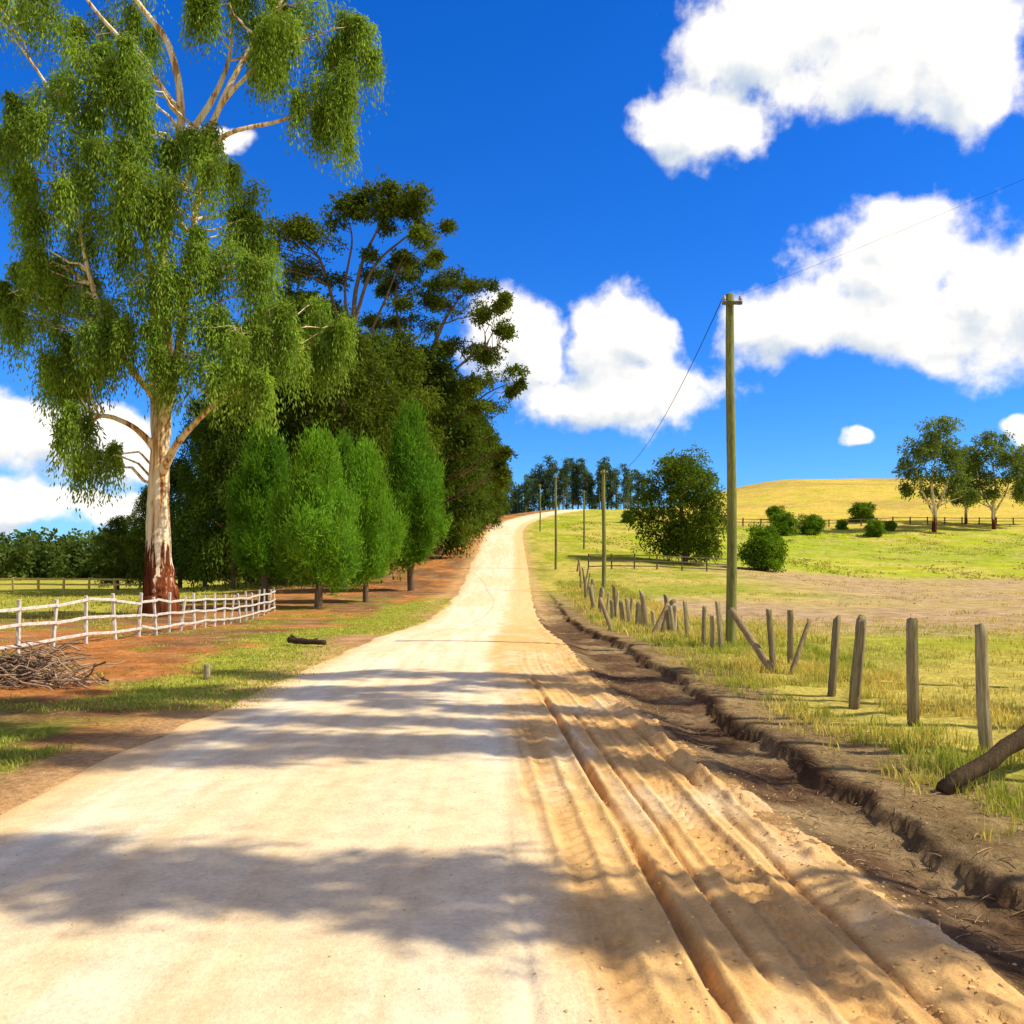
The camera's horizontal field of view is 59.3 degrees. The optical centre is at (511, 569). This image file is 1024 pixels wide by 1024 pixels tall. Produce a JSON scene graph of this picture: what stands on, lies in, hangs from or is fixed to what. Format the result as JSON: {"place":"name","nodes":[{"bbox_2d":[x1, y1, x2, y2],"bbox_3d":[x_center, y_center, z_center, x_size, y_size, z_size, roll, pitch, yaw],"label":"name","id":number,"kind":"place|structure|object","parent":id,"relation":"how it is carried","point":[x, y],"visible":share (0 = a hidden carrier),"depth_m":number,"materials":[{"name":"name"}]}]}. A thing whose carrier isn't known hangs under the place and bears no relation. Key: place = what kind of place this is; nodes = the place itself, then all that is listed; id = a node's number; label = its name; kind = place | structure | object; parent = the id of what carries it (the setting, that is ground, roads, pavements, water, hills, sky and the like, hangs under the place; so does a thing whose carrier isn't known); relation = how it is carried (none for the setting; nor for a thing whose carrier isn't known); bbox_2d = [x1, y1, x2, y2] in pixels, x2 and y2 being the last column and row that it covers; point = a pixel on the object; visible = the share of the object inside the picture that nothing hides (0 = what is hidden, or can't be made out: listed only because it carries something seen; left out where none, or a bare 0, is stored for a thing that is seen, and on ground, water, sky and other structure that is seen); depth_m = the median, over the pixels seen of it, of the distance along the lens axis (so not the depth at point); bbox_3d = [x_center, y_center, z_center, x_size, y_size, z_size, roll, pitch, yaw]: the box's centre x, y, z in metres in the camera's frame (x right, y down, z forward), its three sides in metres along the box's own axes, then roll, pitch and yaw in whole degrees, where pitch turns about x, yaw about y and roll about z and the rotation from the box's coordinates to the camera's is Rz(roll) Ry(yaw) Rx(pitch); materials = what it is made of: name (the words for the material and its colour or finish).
{"place":"outdoors","nodes":[
{"label":"outdoors","id":0,"kind":"place"},
{"bbox_2d":[0,577,451,775],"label":"verge grass","id":1,"kind":"structure","parent":0,"point":[16,752],"depth_m":17.00,"materials":[{"name":"green plant"}]},
{"bbox_2d":[0,509,1023,1023],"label":"road","id":2,"kind":"structure","parent":0,"point":[292,881],"depth_m":4.98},
{"bbox_2d":[0,478,1023,995],"bbox_3d":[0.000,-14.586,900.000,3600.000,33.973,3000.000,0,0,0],"label":"ground","id":3,"kind":"structure","parent":0,"point":[966,872],"depth_m":16.85,"materials":[{"name":"soil"}]},
{"bbox_2d":[0,634,124,689],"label":"stick pile","id":4,"kind":"object","parent":3,"relation":"on","point":[14,673],"visible":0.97,"depth_m":13.26,"materials":[{"name":"wood"}]},
{"bbox_2d":[0,577,141,590],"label":"pale rail fence","id":5,"kind":"object","parent":3,"relation":"on","point":[63,584],"visible":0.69,"depth_m":78.49,"materials":[{"name":"brown wood"}]},
{"bbox_2d":[87,515,138,589],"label":"bushy tree","id":6,"kind":"object","parent":3,"relation":"on","point":[109,572],"visible":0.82,"depth_m":83.36,"materials":[{"name":"green plant"}]},
{"bbox_2d":[0,588,275,653],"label":"white fence","id":7,"kind":"object","parent":3,"relation":"on","point":[86,617],"visible":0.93,"depth_m":21.97,"materials":[{"name":"paint"}]},
{"bbox_2d":[0,514,290,580],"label":"distant forest","id":8,"kind":"object","parent":3,"relation":"on","point":[24,555],"visible":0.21,"depth_m":164.71,"materials":[{"name":"green plant"}]},
{"bbox_2d":[119,484,172,589],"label":"bushy tree","id":9,"kind":"object","parent":3,"relation":"on","point":[139,507],"visible":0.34,"depth_m":74.26,"materials":[{"name":"green plant"}]},
{"bbox_2d":[169,453,210,587],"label":"bushy tree","id":10,"kind":"object","parent":3,"relation":"on","point":[173,482],"visible":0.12,"depth_m":71.43,"materials":[{"name":"green plant"}]},
{"bbox_2d":[0,0,392,616],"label":"gum tree","id":11,"kind":"object","parent":3,"relation":"on","point":[42,282],"visible":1,"depth_m":34.17,"materials":[{"name":"green plant"}]},
{"bbox_2d":[170,394,229,588],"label":"bushy tree","id":12,"kind":"object","parent":3,"relation":"on","point":[180,548],"visible":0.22,"depth_m":66.87,"materials":[{"name":"green plant"}]},
{"bbox_2d":[203,663,210,679],"bbox_3d":[-4.728,1.608,13.942,0.111,0.343,0.122,0,0,-12],"label":"stump","id":13,"kind":"object","parent":3,"relation":"on","point":[207,672],"visible":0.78,"depth_m":13.91,"materials":[{"name":"brown wood"}]},
{"bbox_2d":[172,354,271,591],"bbox_3d":[-18.706,-6.467,60.245,7.358,16.824,6.993,0,0,12],"label":"bushy tree","id":14,"kind":"object","parent":3,"relation":"on","point":[213,463],"visible":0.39,"depth_m":58.82,"materials":[{"name":"green plant"}]},
{"bbox_2d":[190,298,312,587],"bbox_3d":[-18.277,-9.271,66.105,9.119,21.444,9.799,0,0,-1],"label":"bushy tree","id":15,"kind":"object","parent":3,"relation":"on","point":[281,407],"visible":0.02,"depth_m":64.57,"materials":[{"name":"green plant"}]},
{"bbox_2d":[218,414,293,600],"bbox_3d":[-12.700,-3.057,46.066,4.587,10.105,4.536,0,0,0],"label":"she oak tree","id":16,"kind":"object","parent":3,"relation":"on","point":[263,465],"visible":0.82,"depth_m":45.23,"materials":[{"name":"green plant"}]},
{"bbox_2d":[207,287,383,582],"bbox_3d":[-14.746,-9.151,64.369,12.431,21.863,10.723,0,0,0],"label":"bushy tree","id":17,"kind":"object","parent":3,"relation":"on","point":[300,315],"visible":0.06,"depth_m":62.33,"materials":[{"name":"green plant"}]},
{"bbox_2d":[287,635,325,644],"bbox_3d":[-4.320,1.471,18.954,0.920,0.205,0.157,0,0,22],"label":"fallen branch","id":18,"kind":"object","parent":3,"relation":"on","point":[296,640],"visible":1,"depth_m":18.92,"materials":[{"name":"brown wood"}]},
{"bbox_2d":[258,419,366,607],"bbox_3d":[-8.890,-2.408,40.788,4.695,9.074,5.289,0,0,-41],"label":"she oak tree","id":19,"kind":"object","parent":3,"relation":"on","point":[317,548],"visible":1,"depth_m":40.12,"materials":[{"name":"green plant"}]},
{"bbox_2d":[276,292,355,435],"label":"bushy tree","id":20,"kind":"object","parent":3,"relation":"on","point":[337,307],"depth_m":71.50,"materials":[{"name":"green plant"}]},
{"bbox_2d":[334,425,357,591],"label":"she oak tree","id":21,"kind":"object","parent":3,"relation":"on","point":[344,447],"visible":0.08,"depth_m":53.61,"materials":[{"name":"green plant"}]},
{"bbox_2d":[277,319,415,583],"bbox_3d":[-11.304,-8.066,61.639,10.176,18.930,9.470,0,0,-45],"label":"bushy tree","id":22,"kind":"object","parent":3,"relation":"on","point":[364,412],"visible":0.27,"depth_m":60.90,"materials":[{"name":"green plant"}]},
{"bbox_2d":[242,165,458,340],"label":"umbrella gum tree","id":23,"kind":"object","parent":3,"relation":"on","point":[391,202],"visible":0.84,"depth_m":69.44,"materials":[{"name":"green plant"}]},
{"bbox_2d":[327,327,416,576],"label":"bushy tree","id":24,"kind":"object","parent":3,"relation":"on","point":[389,354],"visible":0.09,"depth_m":66.95,"materials":[{"name":"green plant"}]},
{"bbox_2d":[340,430,409,601],"bbox_3d":[-7.132,-2.529,45.050,3.756,9.074,4.231,0,0,19],"label":"she oak tree","id":25,"kind":"object","parent":3,"relation":"on","point":[377,529],"visible":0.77,"depth_m":44.43,"materials":[{"name":"green plant"}]},
{"bbox_2d":[371,324,448,566],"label":"bushy tree","id":26,"kind":"object","parent":3,"relation":"on","point":[405,355],"visible":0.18,"depth_m":75.45,"materials":[{"name":"green plant"}]},
{"bbox_2d":[378,394,454,590],"bbox_3d":[-6.098,-4.572,54.972,5.080,12.631,5.138,0,0,41],"label":"she oak tree","id":27,"kind":"object","parent":3,"relation":"on","point":[411,464],"visible":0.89,"depth_m":54.13,"materials":[{"name":"green plant"}]},
{"bbox_2d":[381,341,489,560],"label":"bushy tree","id":28,"kind":"object","parent":3,"relation":"on","point":[438,371],"visible":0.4,"depth_m":81.46,"materials":[{"name":"green plant"}]},
{"bbox_2d":[357,255,530,504],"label":"umbrella gum tree","id":29,"kind":"object","parent":3,"relation":"on","point":[484,354],"visible":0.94,"depth_m":81.62,"materials":[{"name":"green plant"}]},
{"bbox_2d":[436,361,483,551],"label":"bushy tree","id":30,"kind":"object","parent":3,"relation":"on","point":[469,484],"visible":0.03,"depth_m":90.86,"materials":[{"name":"green plant"}]},
{"bbox_2d":[432,363,490,554],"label":"bushy tree","id":31,"kind":"object","parent":3,"relation":"on","point":[463,528],"visible":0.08,"depth_m":87.85,"materials":[{"name":"green plant"}]},
{"bbox_2d":[459,412,497,534],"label":"bushy tree","id":32,"kind":"object","parent":3,"relation":"on","point":[488,491],"visible":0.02,"depth_m":117.97,"materials":[{"name":"green plant"}]},
{"bbox_2d":[462,392,500,541],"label":"bushy tree","id":33,"kind":"object","parent":3,"relation":"on","point":[482,494],"visible":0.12,"depth_m":103.95,"materials":[{"name":"green plant"}]},
{"bbox_2d":[479,418,512,528],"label":"bushy tree","id":34,"kind":"object","parent":3,"relation":"on","point":[497,521],"visible":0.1,"depth_m":130.04,"materials":[{"name":"green plant"}]},
{"bbox_2d":[0,632,1023,978],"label":"twig litter","id":35,"kind":"object","parent":3,"relation":"on","point":[878,870],"visible":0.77,"depth_m":7.14,"materials":[{"name":"brown wood"}]},
{"bbox_2d":[511,485,524,513],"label":"slim tree","id":36,"kind":"object","parent":3,"relation":"on","point":[518,492],"visible":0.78,"depth_m":262.29,"materials":[{"name":"green plant"}]},
{"bbox_2d":[518,473,534,512],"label":"slim tree","id":37,"kind":"object","parent":3,"relation":"on","point":[526,490],"visible":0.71,"depth_m":269.16,"materials":[{"name":"green plant"}]},
{"bbox_2d":[527,478,539,511],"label":"slim tree","id":38,"kind":"object","parent":3,"relation":"on","point":[535,497],"visible":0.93,"depth_m":264.59,"materials":[{"name":"green plant"}]},
{"bbox_2d":[530,466,545,510],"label":"slim tree","id":39,"kind":"object","parent":3,"relation":"on","point":[538,474],"visible":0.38,"depth_m":273.74,"materials":[{"name":"green plant"}]},
{"bbox_2d":[534,462,549,509],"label":"slim tree","id":40,"kind":"object","parent":3,"relation":"on","point":[541,479],"visible":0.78,"depth_m":272.39,"materials":[{"name":"green plant"}]},
{"bbox_2d":[542,455,561,509],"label":"slim tree","id":41,"kind":"object","parent":3,"relation":"on","point":[553,468],"visible":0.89,"depth_m":260.18,"materials":[{"name":"green plant"}]},
{"bbox_2d":[553,476,557,569],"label":"power pole","id":42,"kind":"object","parent":3,"relation":"on","point":[555,498],"visible":0.94,"depth_m":72.91,"materials":[{"name":"brown wood"}]},
{"bbox_2d":[554,459,571,509],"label":"slim tree","id":43,"kind":"object","parent":3,"relation":"on","point":[566,472],"visible":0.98,"depth_m":258.89,"materials":[{"name":"green plant"}]},
{"bbox_2d":[558,465,571,509],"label":"slim tree","id":44,"kind":"object","parent":3,"relation":"on","point":[567,505],"visible":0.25,"depth_m":273.24,"materials":[{"name":"green plant"}]},
{"bbox_2d":[563,457,582,509],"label":"slim tree","id":45,"kind":"object","parent":3,"relation":"on","point":[573,464],"visible":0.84,"depth_m":264.63,"materials":[{"name":"green plant"}]},
{"bbox_2d":[569,471,582,508],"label":"slim tree","id":46,"kind":"object","parent":3,"relation":"on","point":[577,502],"visible":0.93,"depth_m":264.37,"materials":[{"name":"green plant"}]},
{"bbox_2d":[575,458,592,508],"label":"slim tree","id":47,"kind":"object","parent":3,"relation":"on","point":[580,468],"visible":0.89,"depth_m":263.24,"materials":[{"name":"green plant"}]},
{"bbox_2d":[582,490,585,548],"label":"power pole","id":48,"kind":"object","parent":3,"relation":"on","point":[583,491],"visible":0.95,"depth_m":94.93,"materials":[{"name":"brown wood"}]},
{"bbox_2d":[585,473,598,509],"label":"slim tree","id":49,"kind":"object","parent":3,"relation":"on","point":[591,482],"visible":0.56,"depth_m":268.01,"materials":[{"name":"green plant"}]},
{"bbox_2d":[590,463,608,509],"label":"slim tree","id":50,"kind":"object","parent":3,"relation":"on","point":[599,482],"visible":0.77,"depth_m":261.04,"materials":[{"name":"green plant"}]},
{"bbox_2d":[592,456,609,509],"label":"slim tree","id":51,"kind":"object","parent":3,"relation":"on","point":[607,464],"visible":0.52,"depth_m":262.36,"materials":[{"name":"green plant"}]},
{"bbox_2d":[600,470,606,589],"bbox_3d":[5.500,-2.151,53.991,0.423,7.703,0.337,0,0,0],"label":"power pole","id":52,"kind":"object","parent":3,"relation":"on","point":[603,537],"visible":0.9,"depth_m":53.91,"materials":[{"name":"brown wood"}]},
{"bbox_2d":[595,460,615,509],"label":"slim tree","id":53,"kind":"object","parent":3,"relation":"on","point":[608,495],"visible":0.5,"depth_m":266.00,"materials":[{"name":"green plant"}]},
{"bbox_2d":[598,597,613,629],"bbox_3d":[2.751,1.315,26.294,0.143,1.026,0.762,0,0,-25],"label":"leaning rail","id":54,"kind":"object","parent":3,"relation":"on","point":[606,616],"visible":0.86,"depth_m":26.26,"materials":[{"name":"brown wood"}]},
{"bbox_2d":[605,465,618,509],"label":"slim tree","id":55,"kind":"object","parent":3,"relation":"on","point":[610,484],"visible":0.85,"depth_m":265.44,"materials":[{"name":"green plant"}]},
{"bbox_2d":[612,468,622,509],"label":"slim tree","id":56,"kind":"object","parent":3,"relation":"on","point":[618,496],"visible":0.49,"depth_m":271.60,"materials":[{"name":"green plant"}]},
{"bbox_2d":[618,463,631,509],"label":"slim tree","id":57,"kind":"object","parent":3,"relation":"on","point":[626,488],"visible":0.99,"depth_m":258.51,"materials":[{"name":"green plant"}]},
{"bbox_2d":[625,598,630,621],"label":"fence post","id":58,"kind":"object","parent":3,"relation":"on","point":[628,613],"visible":0.56,"depth_m":28.47,"materials":[{"name":"brown wood"}]},
{"bbox_2d":[631,469,640,507],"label":"slim tree","id":59,"kind":"object","parent":3,"relation":"on","point":[636,491],"visible":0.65,"depth_m":267.51,"materials":[{"name":"green plant"}]},
{"bbox_2d":[639,590,648,626],"bbox_3d":[3.691,1.311,24.965,0.166,1.598,0.182,-10,6,-16],"label":"fence post","id":60,"kind":"object","parent":3,"relation":"on","point":[644,608],"visible":0.66,"depth_m":24.87,"materials":[{"name":"brown wood"}]},
{"bbox_2d":[588,553,726,571],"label":"rail fence","id":61,"kind":"object","parent":3,"relation":"on","point":[657,561],"visible":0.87,"depth_m":74.43,"materials":[{"name":"brown wood"}]},
{"bbox_2d":[650,603,669,636],"bbox_3d":[3.643,1.273,22.207,0.709,0.916,0.166,0,0,-42],"label":"leaning rail","id":62,"kind":"object","parent":3,"relation":"on","point":[658,624],"visible":0.82,"depth_m":22.17,"materials":[{"name":"brown wood"}]},
{"bbox_2d":[663,594,669,632],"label":"fence post","id":63,"kind":"object","parent":3,"relation":"on","point":[666,599],"visible":0.45,"depth_m":22.86,"materials":[{"name":"brown wood"}]},
{"bbox_2d":[668,605,674,631],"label":"fence post","id":64,"kind":"object","parent":3,"relation":"on","point":[671,616],"visible":0.66,"depth_m":21.77,"materials":[{"name":"brown wood"}]},
{"bbox_2d":[622,445,726,563],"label":"round tree","id":65,"kind":"object","parent":3,"relation":"on","point":[692,477],"visible":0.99,"depth_m":82.46,"materials":[{"name":"green plant"}]},
{"bbox_2d":[683,601,689,636],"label":"fence post","id":66,"kind":"object","parent":3,"relation":"on","point":[686,617],"visible":0.59,"depth_m":20.37,"materials":[{"name":"grey wood"}]},
{"bbox_2d":[701,606,706,646],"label":"fence post","id":67,"kind":"object","parent":3,"relation":"on","point":[703,629],"visible":0.79,"depth_m":18.85,"materials":[{"name":"grey wood"}]},
{"bbox_2d":[710,615,714,647],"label":"fence post","id":68,"kind":"object","parent":3,"relation":"on","point":[712,629],"visible":0.73,"depth_m":18.15,"materials":[{"name":"grey wood"}]},
{"bbox_2d":[715,601,723,648],"bbox_3d":[4.169,1.288,18.015,0.119,1.340,0.213,0,0,-52],"label":"fence post","id":69,"kind":"object","parent":3,"relation":"on","point":[719,624],"visible":0.69,"depth_m":17.99,"materials":[{"name":"grey wood"}]},
{"bbox_2d":[722,293,741,646],"bbox_3d":[4.620,-1.899,18.983,0.423,7.853,0.285,0,0,0],"label":"power pole","id":70,"kind":"object","parent":3,"relation":"on","point":[731,578],"visible":0.95,"depth_m":18.92,"materials":[{"name":"brown wood"}]},
{"bbox_2d":[603,300,721,474],"bbox_3d":[4.891,-5.157,36.370,0.015,1.606,34.994,0,0,1],"label":"overhead wire","id":71,"kind":"object","parent":70,"relation":"attached to","point":[679,388],"visible":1,"depth_m":24.02,"materials":[{"name":"metal"}]},
{"bbox_2d":[728,607,777,673],"bbox_3d":[4.062,1.214,15.198,0.135,1.125,1.355,0,0,-20],"label":"leaning rail","id":72,"kind":"object","parent":3,"relation":"on","point":[750,638],"visible":0.91,"depth_m":15.17,"materials":[{"name":"brown wood"}]},
{"bbox_2d":[737,521,791,572],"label":"bush","id":73,"kind":"object","parent":3,"relation":"on","point":[768,544],"visible":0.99,"depth_m":83.04,"materials":[{"name":"green plant"}]},
{"bbox_2d":[766,609,776,667],"bbox_3d":[4.336,1.339,15.028,0.133,1.411,0.099,-4,1,-9],"label":"fence post","id":74,"kind":"object","parent":3,"relation":"on","point":[771,644],"visible":0.69,"depth_m":14.98,"materials":[{"name":"grey wood"}]},
{"bbox_2d":[765,505,786,518],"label":"bush","id":75,"kind":"object","parent":3,"relation":"on","point":[771,509],"visible":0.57,"depth_m":164.33,"materials":[{"name":"green plant"}]},
{"bbox_2d":[766,511,799,534],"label":"bush","id":76,"kind":"object","parent":3,"relation":"on","point":[786,521],"visible":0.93,"depth_m":138.86,"materials":[{"name":"green plant"}]},
{"bbox_2d":[787,609,793,663],"bbox_3d":[4.885,1.343,15.789,0.133,1.317,0.099,-2,0,27],"label":"fence post","id":77,"kind":"object","parent":3,"relation":"on","point":[790,636],"visible":0.65,"depth_m":15.75,"materials":[{"name":"grey wood"}]},
{"bbox_2d":[563,521,1023,732],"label":"paddock grass","id":78,"kind":"structure","parent":3,"relation":"on","point":[970,629],"depth_m":31.82,"materials":[{"name":"plant"}]},
{"bbox_2d":[788,619,811,673],"bbox_3d":[4.653,1.272,14.544,0.584,0.946,0.088,0,0,-35],"label":"leaning rail","id":79,"kind":"object","parent":3,"relation":"on","point":[801,644],"visible":0.88,"depth_m":14.53,"materials":[{"name":"brown wood"}]},
{"bbox_2d":[793,513,827,534],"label":"bush","id":80,"kind":"object","parent":3,"relation":"on","point":[813,523],"visible":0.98,"depth_m":141.22,"materials":[{"name":"green plant"}]},
{"bbox_2d":[827,615,840,696],"bbox_3d":[4.347,1.343,12.189,0.228,1.478,0.113,0,0,-1],"label":"fence post","id":81,"kind":"object","parent":3,"relation":"on","point":[833,670],"visible":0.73,"depth_m":12.16,"materials":[{"name":"grey wood"}]},
{"bbox_2d":[835,519,848,529],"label":"bush","id":82,"kind":"object","parent":3,"relation":"on","point":[841,524],"visible":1,"depth_m":149.38,"materials":[{"name":"green plant"}]},
{"bbox_2d":[670,517,1016,526],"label":"hillside fence","id":83,"kind":"object","parent":3,"relation":"on","point":[829,520],"visible":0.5,"depth_m":155.42,"materials":[{"name":"brown wood"}]},
{"bbox_2d":[849,614,866,709],"bbox_3d":[4.290,1.336,11.211,0.152,1.576,0.142,5,-1,-11],"label":"fence post","id":84,"kind":"object","parent":3,"relation":"on","point":[857,665],"visible":0.77,"depth_m":11.19,"materials":[{"name":"brown wood"}]},
{"bbox_2d":[846,501,877,521],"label":"bush","id":85,"kind":"object","parent":3,"relation":"on","point":[864,510],"visible":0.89,"depth_m":159.15,"materials":[{"name":"green plant"}]},
{"bbox_2d":[862,519,885,536],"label":"bush","id":86,"kind":"object","parent":3,"relation":"on","point":[874,528],"visible":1,"depth_m":139.29,"materials":[{"name":"green plant"}]},
{"bbox_2d":[882,520,897,530],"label":"bush","id":87,"kind":"object","parent":3,"relation":"on","point":[889,525],"visible":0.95,"depth_m":147.57,"materials":[{"name":"green plant"}]},
{"bbox_2d":[906,617,919,726],"bbox_3d":[4.391,1.315,9.851,0.131,1.607,0.213,0,0,43],"label":"fence post","id":88,"kind":"object","parent":3,"relation":"on","point":[912,686],"visible":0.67,"depth_m":9.80,"materials":[{"name":"brown wood"}]},
{"bbox_2d":[891,412,981,531],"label":"paddock gum tree","id":89,"kind":"object","parent":3,"relation":"on","point":[925,450],"visible":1,"depth_m":145.57,"materials":[{"name":"green plant"}]},
{"bbox_2d":[947,447,986,523],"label":"paddock gum tree","id":90,"kind":"object","parent":3,"relation":"on","point":[965,511],"visible":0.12,"depth_m":156.72,"materials":[{"name":"green plant"}]},
{"bbox_2d":[935,725,1023,794],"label":"fallen log","id":91,"kind":"object","parent":3,"relation":"on","point":[998,753],"visible":0.97,"depth_m":7.03,"materials":[{"name":"brown wood"}]},
{"bbox_2d":[974,622,992,755],"bbox_3d":[4.399,1.333,8.357,0.127,1.701,0.141,-5,2,-31],"label":"fence post","id":92,"kind":"object","parent":3,"relation":"on","point":[982,690],"visible":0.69,"depth_m":8.31,"materials":[{"name":"brown wood"}]},
{"bbox_2d":[956,428,1023,529],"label":"paddock gum tree","id":93,"kind":"object","parent":3,"relation":"on","point":[1003,458],"visible":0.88,"depth_m":149.40,"materials":[{"name":"green plant"}]},
{"bbox_2d":[1007,444,1023,507],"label":"paddock gum tree","id":94,"kind":"object","parent":3,"relation":"on","point":[1022,479],"visible":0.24,"depth_m":155.98,"materials":[{"name":"green plant"}]},
{"bbox_2d":[0,0,1023,544],"label":"sky","id":95,"kind":"structure","parent":0,"point":[621,169],"materials":[{"name":"blue"}]},
{"bbox_2d":[2,664,1023,1023],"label":"gravel","id":96,"kind":"structure","parent":0,"point":[742,882],"depth_m":4.75,"materials":[{"name":"stone"}]},
{"bbox_2d":[552,580,1023,842],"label":"roadside grass","id":97,"kind":"structure","parent":0,"point":[759,633],"depth_m":12.11,"materials":[{"name":"green plant"}]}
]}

